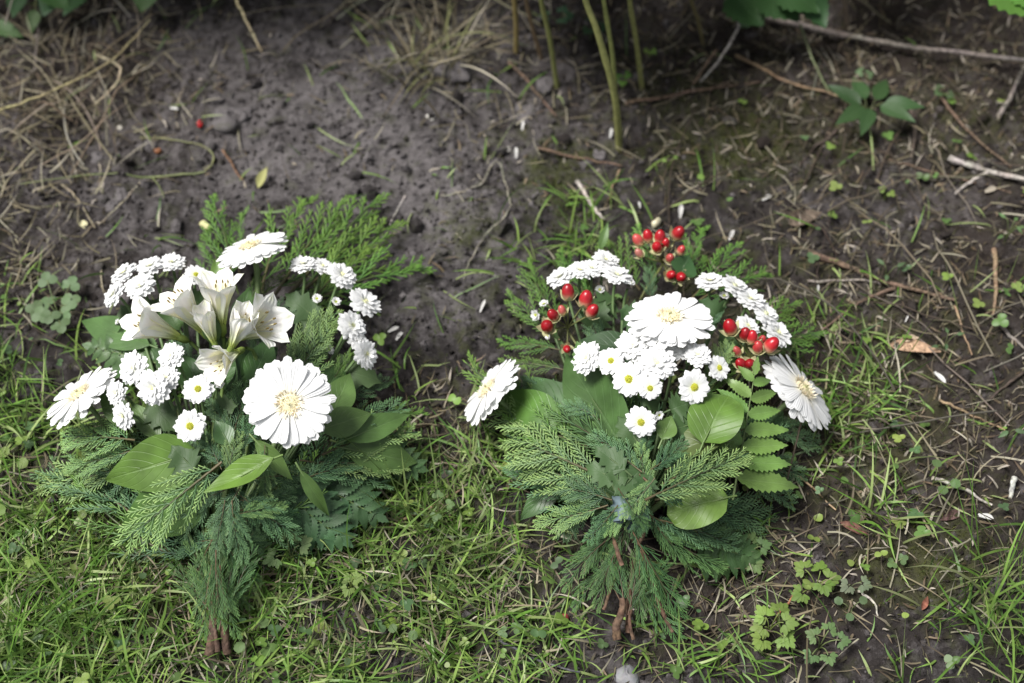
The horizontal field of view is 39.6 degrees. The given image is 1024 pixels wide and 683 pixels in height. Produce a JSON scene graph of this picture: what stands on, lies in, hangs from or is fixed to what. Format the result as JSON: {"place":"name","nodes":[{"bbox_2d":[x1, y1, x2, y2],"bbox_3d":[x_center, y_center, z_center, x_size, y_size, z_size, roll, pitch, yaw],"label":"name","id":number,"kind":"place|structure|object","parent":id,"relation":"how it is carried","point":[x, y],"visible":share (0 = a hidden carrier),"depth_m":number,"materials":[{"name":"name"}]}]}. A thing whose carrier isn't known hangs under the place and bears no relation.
{"place":"outdoors","nodes":[
{"label":"outdoors","id":0,"kind":"place"},
{"bbox_2d":[0,0,1023,682],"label":"ground","id":1,"kind":"structure","parent":0,"point":[876,656],"depth_m":1.59,"materials":[{"name":"soil"}]},
{"bbox_2d":[0,446,27,468],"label":"weed","id":2,"kind":"object","parent":1,"relation":"on","point":[23,462],"visible":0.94,"depth_m":1.41,"materials":[{"name":"green plant"}]},
{"bbox_2d":[22,556,40,573],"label":"weed","id":3,"kind":"object","parent":1,"relation":"on","point":[28,561],"visible":0.89,"depth_m":1.31,"materials":[{"name":"green plant"}]},
{"bbox_2d":[25,272,80,332],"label":"clover plant","id":4,"kind":"object","parent":1,"relation":"on","point":[37,310],"visible":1,"depth_m":1.50,"materials":[{"name":"green plant"}]},
{"bbox_2d":[0,495,147,682],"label":"grass tuft","id":5,"kind":"object","parent":1,"relation":"on","point":[28,647],"visible":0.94,"depth_m":1.28,"materials":[{"name":"green plant"}]},
{"bbox_2d":[0,19,149,110],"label":"twig","id":6,"kind":"object","parent":1,"relation":"on","point":[50,91],"visible":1,"depth_m":1.67,"materials":[{"name":"brown wood"}]},
{"bbox_2d":[61,183,94,227],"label":"twig","id":7,"kind":"object","parent":1,"relation":"on","point":[69,190],"visible":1,"depth_m":1.62,"materials":[{"name":"beige wood"}]},
{"bbox_2d":[0,0,156,37],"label":"shrub","id":8,"kind":"object","parent":1,"relation":"on","point":[34,15],"visible":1,"depth_m":1.73,"materials":[{"name":"green plant"}]},
{"bbox_2d":[90,151,106,162],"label":"clod","id":9,"kind":"object","parent":1,"relation":"on","point":[98,156],"visible":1,"depth_m":1.65,"materials":[{"name":"soil"}]},
{"bbox_2d":[95,53,121,103],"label":"twig","id":10,"kind":"object","parent":1,"relation":"on","point":[119,76],"visible":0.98,"depth_m":1.70,"materials":[{"name":"beige plant"}]},
{"bbox_2d":[104,199,117,211],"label":"clod","id":11,"kind":"object","parent":1,"relation":"on","point":[111,205],"visible":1,"depth_m":1.60,"materials":[{"name":"soil"}]},
{"bbox_2d":[20,171,204,197],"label":"runner stem","id":12,"kind":"object","parent":1,"relation":"on","point":[179,174],"visible":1,"depth_m":1.63,"materials":[{"name":"plant"}]},
{"bbox_2d":[98,182,139,224],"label":"twig","id":13,"kind":"object","parent":1,"relation":"on","point":[123,201],"visible":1,"depth_m":1.60,"materials":[{"name":"beige wood"}]},
{"bbox_2d":[114,187,129,201],"bbox_3d":[-0.443,-0.165,1.615,0.019,0.013,0.022,-6,55,-4],"label":"clod","id":14,"kind":"object","parent":1,"relation":"on","point":[122,194],"visible":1,"depth_m":1.61,"materials":[{"name":"soil"}]},
{"bbox_2d":[135,140,156,151],"bbox_3d":[-0.430,-0.226,1.669,0.026,0.016,0.019,-10,56,-7],"label":"clod","id":15,"kind":"object","parent":1,"relation":"on","point":[148,147],"visible":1,"depth_m":1.67,"materials":[{"name":"soil"}]},
{"bbox_2d":[140,137,213,171],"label":"runner stem","id":16,"kind":"object","parent":1,"relation":"on","point":[208,167],"visible":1,"depth_m":1.66,"materials":[{"name":"plant"}]},
{"bbox_2d":[212,105,241,134],"bbox_3d":[-0.335,-0.261,1.681,0.042,0.026,0.046,0,55,0],"label":"clod","id":17,"kind":"object","parent":1,"relation":"on","point":[227,123],"visible":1,"depth_m":1.67,"materials":[{"name":"soil"}]},
{"bbox_2d":[152,570,310,678],"bbox_3d":[-0.248,0.259,1.287,0.148,0.069,0.114,27,59,18],"label":"grass tuft","id":18,"kind":"object","parent":1,"relation":"on","point":[171,636],"visible":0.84,"depth_m":1.29,"materials":[{"name":"green plant"}]},
{"bbox_2d":[222,149,243,180],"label":"twig","id":19,"kind":"object","parent":1,"relation":"on","point":[228,158],"visible":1,"depth_m":1.64,"materials":[{"name":"brown wood"}]},
{"bbox_2d":[30,191,437,655],"bbox_3d":[-0.245,0.001,1.402,0.397,0.209,0.535,29,60,19],"label":"bouquet","id":20,"kind":"object","parent":1,"relation":"on","point":[290,400],"visible":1,"depth_m":1.34,"materials":[{"name":"white plant"}]},
{"bbox_2d":[237,107,252,122],"bbox_3d":[-0.317,-0.267,1.687,0.024,0.020,0.026,-20,57,-14],"label":"clod","id":21,"kind":"object","parent":1,"relation":"on","point":[246,116],"visible":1,"depth_m":1.68,"materials":[{"name":"soil"}]},
{"bbox_2d":[228,610,268,652],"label":"weed","id":22,"kind":"object","parent":1,"relation":"on","point":[240,646],"visible":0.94,"depth_m":1.29,"materials":[{"name":"green plant"}]},
{"bbox_2d":[235,0,262,51],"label":"twig","id":23,"kind":"object","parent":1,"relation":"on","point":[243,15],"visible":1,"depth_m":1.73,"materials":[{"name":"beige wood"}]},
{"bbox_2d":[256,167,266,187],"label":"fallen leaf","id":24,"kind":"object","parent":1,"relation":"on","point":[261,177],"visible":1,"depth_m":1.63,"materials":[{"name":"plant"}]},
{"bbox_2d":[262,528,312,568],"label":"weed","id":25,"kind":"object","parent":1,"relation":"on","point":[269,560],"visible":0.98,"depth_m":1.33,"materials":[{"name":"green plant"}]},
{"bbox_2d":[340,570,364,596],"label":"weed","id":26,"kind":"object","parent":1,"relation":"on","point":[357,579],"visible":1,"depth_m":1.32,"materials":[{"name":"green plant"}]},
{"bbox_2d":[368,53,386,64],"bbox_3d":[-0.165,-0.344,1.735,0.024,0.017,0.019,21,58,14],"label":"clod","id":27,"kind":"object","parent":1,"relation":"on","point":[378,57],"visible":0.91,"depth_m":1.73,"materials":[{"name":"soil"}]},
{"bbox_2d":[388,623,417,639],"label":"weed","id":28,"kind":"object","parent":1,"relation":"on","point":[410,633],"visible":0.96,"depth_m":1.30,"materials":[{"name":"green plant"}]},
{"bbox_2d":[289,0,524,118],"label":"grass tuft","id":29,"kind":"object","parent":1,"relation":"on","point":[412,58],"visible":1,"depth_m":1.71,"materials":[{"name":"plant"}]},
{"bbox_2d":[380,489,459,529],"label":"twig","id":30,"kind":"object","parent":1,"relation":"on","point":[406,518],"visible":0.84,"depth_m":1.39,"materials":[{"name":"brown wood"}]},
{"bbox_2d":[321,426,529,631],"bbox_3d":[-0.082,0.179,1.324,0.206,0.117,0.218,0,55,0],"label":"grass tuft","id":31,"kind":"object","parent":1,"relation":"on","point":[441,538],"visible":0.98,"depth_m":1.35,"materials":[{"name":"green plant"}]},
{"bbox_2d":[430,489,454,521],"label":"weed","id":32,"kind":"object","parent":1,"relation":"on","point":[438,494],"visible":0.86,"depth_m":1.36,"materials":[{"name":"green plant"}]},
{"bbox_2d":[428,56,471,82],"bbox_3d":[-0.074,-0.329,1.724,0.057,0.028,0.042,10,56,7],"label":"clod","id":33,"kind":"object","parent":1,"relation":"on","point":[465,75],"visible":0.83,"depth_m":1.71,"materials":[{"name":"soil"}]},
{"bbox_2d":[440,160,511,279],"bbox_3d":[-0.033,-0.143,1.594,0.080,0.016,0.162,-11,56,-8],"label":"twig","id":34,"kind":"object","parent":1,"relation":"on","point":[479,185],"visible":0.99,"depth_m":1.61,"materials":[{"name":"brown wood"}]},
{"bbox_2d":[497,622,521,638],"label":"weed","id":35,"kind":"object","parent":1,"relation":"on","point":[503,633],"visible":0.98,"depth_m":1.30,"materials":[{"name":"green plant"}]},
{"bbox_2d":[0,0,1023,682],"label":"grass","id":36,"kind":"structure","parent":1,"relation":"on","point":[90,666],"depth_m":1.33,"materials":[{"name":"green plant"}]},
{"bbox_2d":[0,0,1023,682],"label":"dry grass","id":37,"kind":"structure","parent":1,"relation":"on","point":[382,490],"depth_m":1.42,"materials":[{"name":"plant"}]},
{"bbox_2d":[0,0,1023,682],"bbox_3d":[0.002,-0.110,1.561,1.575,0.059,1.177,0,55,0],"label":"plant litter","id":38,"kind":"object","parent":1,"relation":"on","point":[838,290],"visible":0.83,"depth_m":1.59,"materials":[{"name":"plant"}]},
{"bbox_2d":[0,24,1023,682],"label":"ground cover","id":39,"kind":"object","parent":1,"relation":"on","point":[560,618],"visible":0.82,"depth_m":1.34,"materials":[{"name":"green plant"}]},
{"bbox_2d":[0,20,1023,682],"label":"moss","id":40,"kind":"object","parent":1,"relation":"on","point":[728,310],"visible":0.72,"depth_m":1.57,"materials":[{"name":"green plant"}]},
{"bbox_2d":[512,0,518,54],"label":"plant stalk","id":41,"kind":"object","parent":1,"relation":"on","point":[516,28],"visible":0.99,"depth_m":1.71,"materials":[{"name":"brown plant"}]},
{"bbox_2d":[512,545,528,596],"bbox_3d":[0.009,0.218,1.344,0.004,0.012,0.053,14,56,10],"label":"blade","id":42,"kind":"object","parent":1,"relation":"on","point":[513,593],"visible":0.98,"depth_m":1.35,"materials":[{"name":"brown plant"}]},
{"bbox_2d":[515,101,534,123],"bbox_3d":[0.015,-0.272,1.698,0.036,0.015,0.035,27,59,18],"label":"clod","id":43,"kind":"object","parent":1,"relation":"on","point":[528,109],"visible":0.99,"depth_m":1.69,"materials":[{"name":"soil"}]},
{"bbox_2d":[507,61,556,116],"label":"twig","id":44,"kind":"object","parent":1,"relation":"on","point":[516,69],"visible":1,"depth_m":1.71,"materials":[{"name":"wood"}]},
{"bbox_2d":[524,0,542,59],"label":"plant stalk","id":45,"kind":"object","parent":1,"relation":"on","point":[534,35],"visible":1,"depth_m":1.70,"materials":[{"name":"green plant"}]},
{"bbox_2d":[498,638,579,672],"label":"twig","id":46,"kind":"object","parent":1,"relation":"on","point":[532,658],"visible":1,"depth_m":1.29,"materials":[{"name":"brown plant"}]},
{"bbox_2d":[536,76,553,94],"bbox_3d":[0.038,-0.309,1.713,0.023,0.015,0.027,21,58,14],"label":"clod","id":47,"kind":"object","parent":1,"relation":"on","point":[544,84],"visible":1,"depth_m":1.71,"materials":[{"name":"soil"}]},
{"bbox_2d":[539,0,558,89],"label":"plant stalk","id":48,"kind":"object","parent":1,"relation":"on","point":[550,43],"visible":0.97,"depth_m":1.65,"materials":[{"name":"green plant"}]},
{"bbox_2d":[539,6,573,29],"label":"weed","id":49,"kind":"object","parent":1,"relation":"on","point":[564,19],"visible":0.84,"depth_m":1.76,"materials":[{"name":"green plant"}]},
{"bbox_2d":[537,146,621,166],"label":"twig","id":50,"kind":"object","parent":1,"relation":"on","point":[560,153],"visible":0.99,"depth_m":1.65,"materials":[{"name":"brown wood"}]},
{"bbox_2d":[575,180,604,220],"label":"twig","id":51,"kind":"object","parent":1,"relation":"on","point":[583,190],"visible":0.95,"depth_m":1.61,"materials":[{"name":"beige wood"}]},
{"bbox_2d":[582,18,605,39],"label":"weed","id":52,"kind":"object","parent":1,"relation":"on","point":[590,30],"visible":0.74,"depth_m":1.74,"materials":[{"name":"green plant"}]},
{"bbox_2d":[593,149,606,159],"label":"clod","id":53,"kind":"object","parent":1,"relation":"on","point":[598,155],"visible":1,"depth_m":1.66,"materials":[{"name":"soil"}]},
{"bbox_2d":[582,0,622,152],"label":"plant stalk","id":54,"kind":"object","parent":1,"relation":"on","point":[605,59],"visible":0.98,"depth_m":1.56,"materials":[{"name":"green plant"}]},
{"bbox_2d":[602,0,616,114],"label":"plant stalk","id":55,"kind":"object","parent":1,"relation":"on","point":[609,34],"visible":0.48,"depth_m":1.57,"materials":[{"name":"green plant"}]},
{"bbox_2d":[616,70,631,87],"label":"weed","id":56,"kind":"object","parent":1,"relation":"on","point":[623,82],"visible":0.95,"depth_m":1.69,"materials":[{"name":"green plant"}]},
{"bbox_2d":[614,664,639,682],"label":"pebble","id":57,"kind":"object","parent":1,"relation":"on","point":[623,675],"visible":0.97,"depth_m":1.28,"materials":[{"name":"stone"}]},
{"bbox_2d":[627,0,644,90],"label":"plant stalk","id":58,"kind":"object","parent":1,"relation":"on","point":[636,44],"visible":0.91,"depth_m":1.65,"materials":[{"name":"green plant"}]},
{"bbox_2d":[461,222,830,645],"bbox_3d":[0.140,0.052,1.390,0.383,0.166,0.478,0,55,0],"label":"bouquet","id":59,"kind":"object","parent":1,"relation":"on","point":[584,408],"visible":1,"depth_m":1.34,"materials":[{"name":"white plant"}]},
{"bbox_2d":[651,217,660,228],"bbox_3d":[0.160,-0.132,1.584,0.009,0.013,0.013,33,61,21],"label":"petal","id":60,"kind":"object","parent":1,"relation":"on","point":[656,222],"visible":1,"depth_m":1.58,"materials":[{"name":"white plant"}]},
{"bbox_2d":[625,81,759,104],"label":"twig","id":61,"kind":"object","parent":1,"relation":"on","point":[664,96],"visible":1,"depth_m":1.70,"materials":[{"name":"brown wood"}]},
{"bbox_2d":[690,0,704,45],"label":"plant stalk","id":62,"kind":"object","parent":1,"relation":"on","point":[693,7],"visible":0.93,"depth_m":1.72,"materials":[{"name":"green plant"}]},
{"bbox_2d":[692,49,717,84],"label":"twig","id":63,"kind":"object","parent":1,"relation":"on","point":[706,63],"visible":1,"depth_m":1.70,"materials":[{"name":"brown wood"}]},
{"bbox_2d":[699,22,740,82],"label":"twig","id":64,"kind":"object","parent":1,"relation":"on","point":[724,51],"visible":0.83,"depth_m":1.70,"materials":[{"name":"grey wood"}]},
{"bbox_2d":[745,532,771,574],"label":"weed","id":65,"kind":"object","parent":1,"relation":"on","point":[759,540],"visible":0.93,"depth_m":1.34,"materials":[{"name":"green plant"}]},
{"bbox_2d":[749,602,798,650],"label":"weed","id":66,"kind":"object","parent":1,"relation":"on","point":[791,623],"visible":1,"depth_m":1.28,"materials":[{"name":"green plant"}]},
{"bbox_2d":[734,54,839,97],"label":"twig","id":67,"kind":"object","parent":1,"relation":"on","point":[771,73],"visible":0.86,"depth_m":1.71,"materials":[{"name":"brown wood"}]},
{"bbox_2d":[788,209,821,225],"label":"fallen leaf","id":68,"kind":"object","parent":1,"relation":"on","point":[805,217],"visible":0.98,"depth_m":1.58,"materials":[{"name":"brown plant"}]},
{"bbox_2d":[799,23,829,94],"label":"twig","id":69,"kind":"object","parent":1,"relation":"on","point":[804,36],"visible":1,"depth_m":1.71,"materials":[{"name":"wood"}]},
{"bbox_2d":[791,560,841,603],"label":"weed","id":70,"kind":"object","parent":1,"relation":"on","point":[825,589],"visible":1,"depth_m":1.32,"materials":[{"name":"green plant"}]},
{"bbox_2d":[799,128,837,165],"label":"twig","id":71,"kind":"object","parent":1,"relation":"on","point":[833,133],"visible":1,"depth_m":1.67,"materials":[{"name":"wood"}]},
{"bbox_2d":[803,622,850,665],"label":"weed","id":72,"kind":"object","parent":1,"relation":"on","point":[811,633],"visible":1,"depth_m":1.28,"materials":[{"name":"green plant"}]},
{"bbox_2d":[778,330,891,454],"bbox_3d":[0.344,0.055,1.433,0.133,0.061,0.112,-32,61,-20],"label":"grass tuft","id":73,"kind":"object","parent":1,"relation":"on","point":[831,412],"visible":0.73,"depth_m":1.44,"materials":[{"name":"green plant"}]},
{"bbox_2d":[807,279,879,284],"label":"twig","id":74,"kind":"object","parent":1,"relation":"on","point":[829,280],"visible":1,"depth_m":1.54,"materials":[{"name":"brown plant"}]},
{"bbox_2d":[834,596,866,620],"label":"weed","id":75,"kind":"object","parent":1,"relation":"on","point":[838,600],"visible":1,"depth_m":1.30,"materials":[{"name":"green plant"}]},
{"bbox_2d":[840,521,866,533],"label":"leaf","id":76,"kind":"object","parent":1,"relation":"on","point":[847,523],"visible":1,"depth_m":1.37,"materials":[{"name":"brown plant"}]},
{"bbox_2d":[840,575,872,593],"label":"weed","id":77,"kind":"object","parent":1,"relation":"on","point":[851,589],"visible":1,"depth_m":1.31,"materials":[{"name":"green plant"}]},
{"bbox_2d":[855,67,873,80],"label":"weed","id":78,"kind":"object","parent":1,"relation":"on","point":[860,73],"visible":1,"depth_m":1.71,"materials":[{"name":"green plant"}]},
{"bbox_2d":[858,590,878,615],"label":"twig","id":79,"kind":"object","parent":1,"relation":"on","point":[869,598],"visible":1,"depth_m":1.32,"materials":[{"name":"beige wood"}]},
{"bbox_2d":[722,0,1023,27],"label":"shrub","id":80,"kind":"object","parent":1,"relation":"on","point":[750,12],"visible":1,"depth_m":1.67,"materials":[{"name":"green plant"}]},
{"bbox_2d":[827,77,924,135],"bbox_3d":[0.425,-0.275,1.673,0.106,0.047,0.120,0,55,0],"label":"weed","id":81,"kind":"object","parent":1,"relation":"on","point":[896,106],"visible":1,"depth_m":1.65,"materials":[{"name":"green plant"}]},
{"bbox_2d":[808,250,954,329],"bbox_3d":[0.397,-0.057,1.527,0.148,0.020,0.108,0,55,0],"label":"twig","id":82,"kind":"object","parent":1,"relation":"on","point":[824,258],"visible":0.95,"depth_m":1.53,"materials":[{"name":"brown wood"}]},
{"bbox_2d":[879,186,894,199],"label":"weed","id":83,"kind":"object","parent":1,"relation":"on","point":[891,193],"visible":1,"depth_m":1.60,"materials":[{"name":"green plant"}]},
{"bbox_2d":[811,440,968,568],"bbox_3d":[0.374,0.145,1.359,0.162,0.074,0.139,-27,59,-18],"label":"grass tuft","id":84,"kind":"object","parent":1,"relation":"on","point":[879,504],"visible":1,"depth_m":1.37,"materials":[{"name":"green plant"}]},
{"bbox_2d":[877,259,905,281],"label":"weed","id":85,"kind":"object","parent":1,"relation":"on","point":[898,265],"visible":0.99,"depth_m":1.53,"materials":[{"name":"green plant"}]},
{"bbox_2d":[764,15,1023,61],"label":"branch","id":86,"kind":"object","parent":1,"relation":"on","point":[832,32],"visible":0.82,"depth_m":1.73,"materials":[{"name":"brown plant"}]},
{"bbox_2d":[887,553,907,567],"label":"weed","id":87,"kind":"object","parent":1,"relation":"on","point":[902,560],"visible":1,"depth_m":1.33,"materials":[{"name":"green plant"}]},
{"bbox_2d":[904,96,917,157],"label":"twig","id":88,"kind":"object","parent":1,"relation":"on","point":[912,113],"visible":0.7,"depth_m":1.66,"materials":[{"name":"wood"}]},
{"bbox_2d":[890,338,940,352],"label":"dead leaf","id":89,"kind":"object","parent":1,"relation":"on","point":[920,346],"visible":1,"depth_m":1.48,"materials":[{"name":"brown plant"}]},
{"bbox_2d":[934,84,954,101],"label":"weed","id":90,"kind":"object","parent":1,"relation":"on","point":[936,92],"visible":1,"depth_m":1.69,"materials":[{"name":"green plant"}]},
{"bbox_2d":[931,459,960,494],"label":"weed","id":91,"kind":"object","parent":1,"relation":"on","point":[936,463],"visible":1,"depth_m":1.38,"materials":[{"name":"green plant"}]},
{"bbox_2d":[869,453,1023,682],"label":"grass tuft","id":92,"kind":"object","parent":1,"relation":"on","point":[1009,589],"visible":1,"depth_m":1.31,"materials":[{"name":"green plant"}]},
{"bbox_2d":[931,328,963,351],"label":"weed","id":93,"kind":"object","parent":1,"relation":"on","point":[946,344],"visible":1,"depth_m":1.47,"materials":[{"name":"green plant"}]},
{"bbox_2d":[940,509,970,520],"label":"leaf","id":94,"kind":"object","parent":1,"relation":"on","point":[950,515],"visible":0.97,"depth_m":1.37,"materials":[{"name":"brown plant"}]},
{"bbox_2d":[888,158,1023,196],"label":"twig","id":95,"kind":"object","parent":1,"relation":"on","point":[911,165],"visible":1,"depth_m":1.64,"materials":[{"name":"brown wood"}]},
{"bbox_2d":[931,476,991,505],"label":"twig","id":96,"kind":"object","parent":1,"relation":"on","point":[969,491],"visible":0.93,"depth_m":1.39,"materials":[{"name":"beige wood"}]},
{"bbox_2d":[954,305,972,354],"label":"twig","id":97,"kind":"object","parent":1,"relation":"on","point":[958,316],"visible":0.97,"depth_m":1.50,"materials":[{"name":"beige wood"}]},
{"bbox_2d":[939,399,1004,430],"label":"twig","id":98,"kind":"object","parent":1,"relation":"on","point":[953,406],"visible":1,"depth_m":1.44,"materials":[{"name":"beige wood"}]},
{"bbox_2d":[939,95,1012,168],"bbox_3d":[0.543,-0.244,1.669,0.005,0.015,0.134,-24,58,-16],"label":"twig","id":99,"kind":"object","parent":1,"relation":"on","point":[941,98],"visible":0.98,"depth_m":1.68,"materials":[{"name":"brown wood"}]},
{"bbox_2d":[947,155,1023,194],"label":"twig","id":100,"kind":"object","parent":1,"relation":"on","point":[961,162],"visible":1,"depth_m":1.62,"materials":[{"name":"beige wood"}]},
{"bbox_2d":[991,248,997,315],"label":"twig","id":101,"kind":"object","parent":1,"relation":"on","point":[995,260],"visible":1,"depth_m":1.53,"materials":[{"name":"brown wood"}]},
{"bbox_2d":[974,370,1023,410],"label":"twig","id":102,"kind":"object","parent":1,"relation":"on","point":[1021,373],"visible":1,"depth_m":1.46,"materials":[{"name":"brown wood"}]},
{"bbox_2d":[996,65,1023,117],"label":"twig","id":103,"kind":"object","parent":1,"relation":"on","point":[1005,104],"visible":1,"depth_m":1.69,"materials":[{"name":"grey wood"}]},
{"bbox_2d":[997,213,1023,242],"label":"weed","id":104,"kind":"object","parent":1,"relation":"on","point":[1018,228],"visible":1,"depth_m":1.55,"materials":[{"name":"green plant"}]},
{"bbox_2d":[998,428,1023,437],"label":"weed","id":105,"kind":"object","parent":1,"relation":"on","point":[1007,433],"visible":1,"depth_m":1.41,"materials":[{"name":"green plant"}]},
{"bbox_2d":[998,325,1023,348],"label":"twig","id":106,"kind":"object","parent":1,"relation":"on","point":[1006,331],"visible":1,"depth_m":1.49,"materials":[{"name":"grey wood"}]},
{"bbox_2d":[1008,476,1017,498],"bbox_3d":[0.489,0.143,1.391,0.007,0.007,0.024,19,57,13],"label":"petal","id":107,"kind":"object","parent":1,"relation":"on","point":[1014,479],"visible":1,"depth_m":1.39,"materials":[{"name":"white plant"}]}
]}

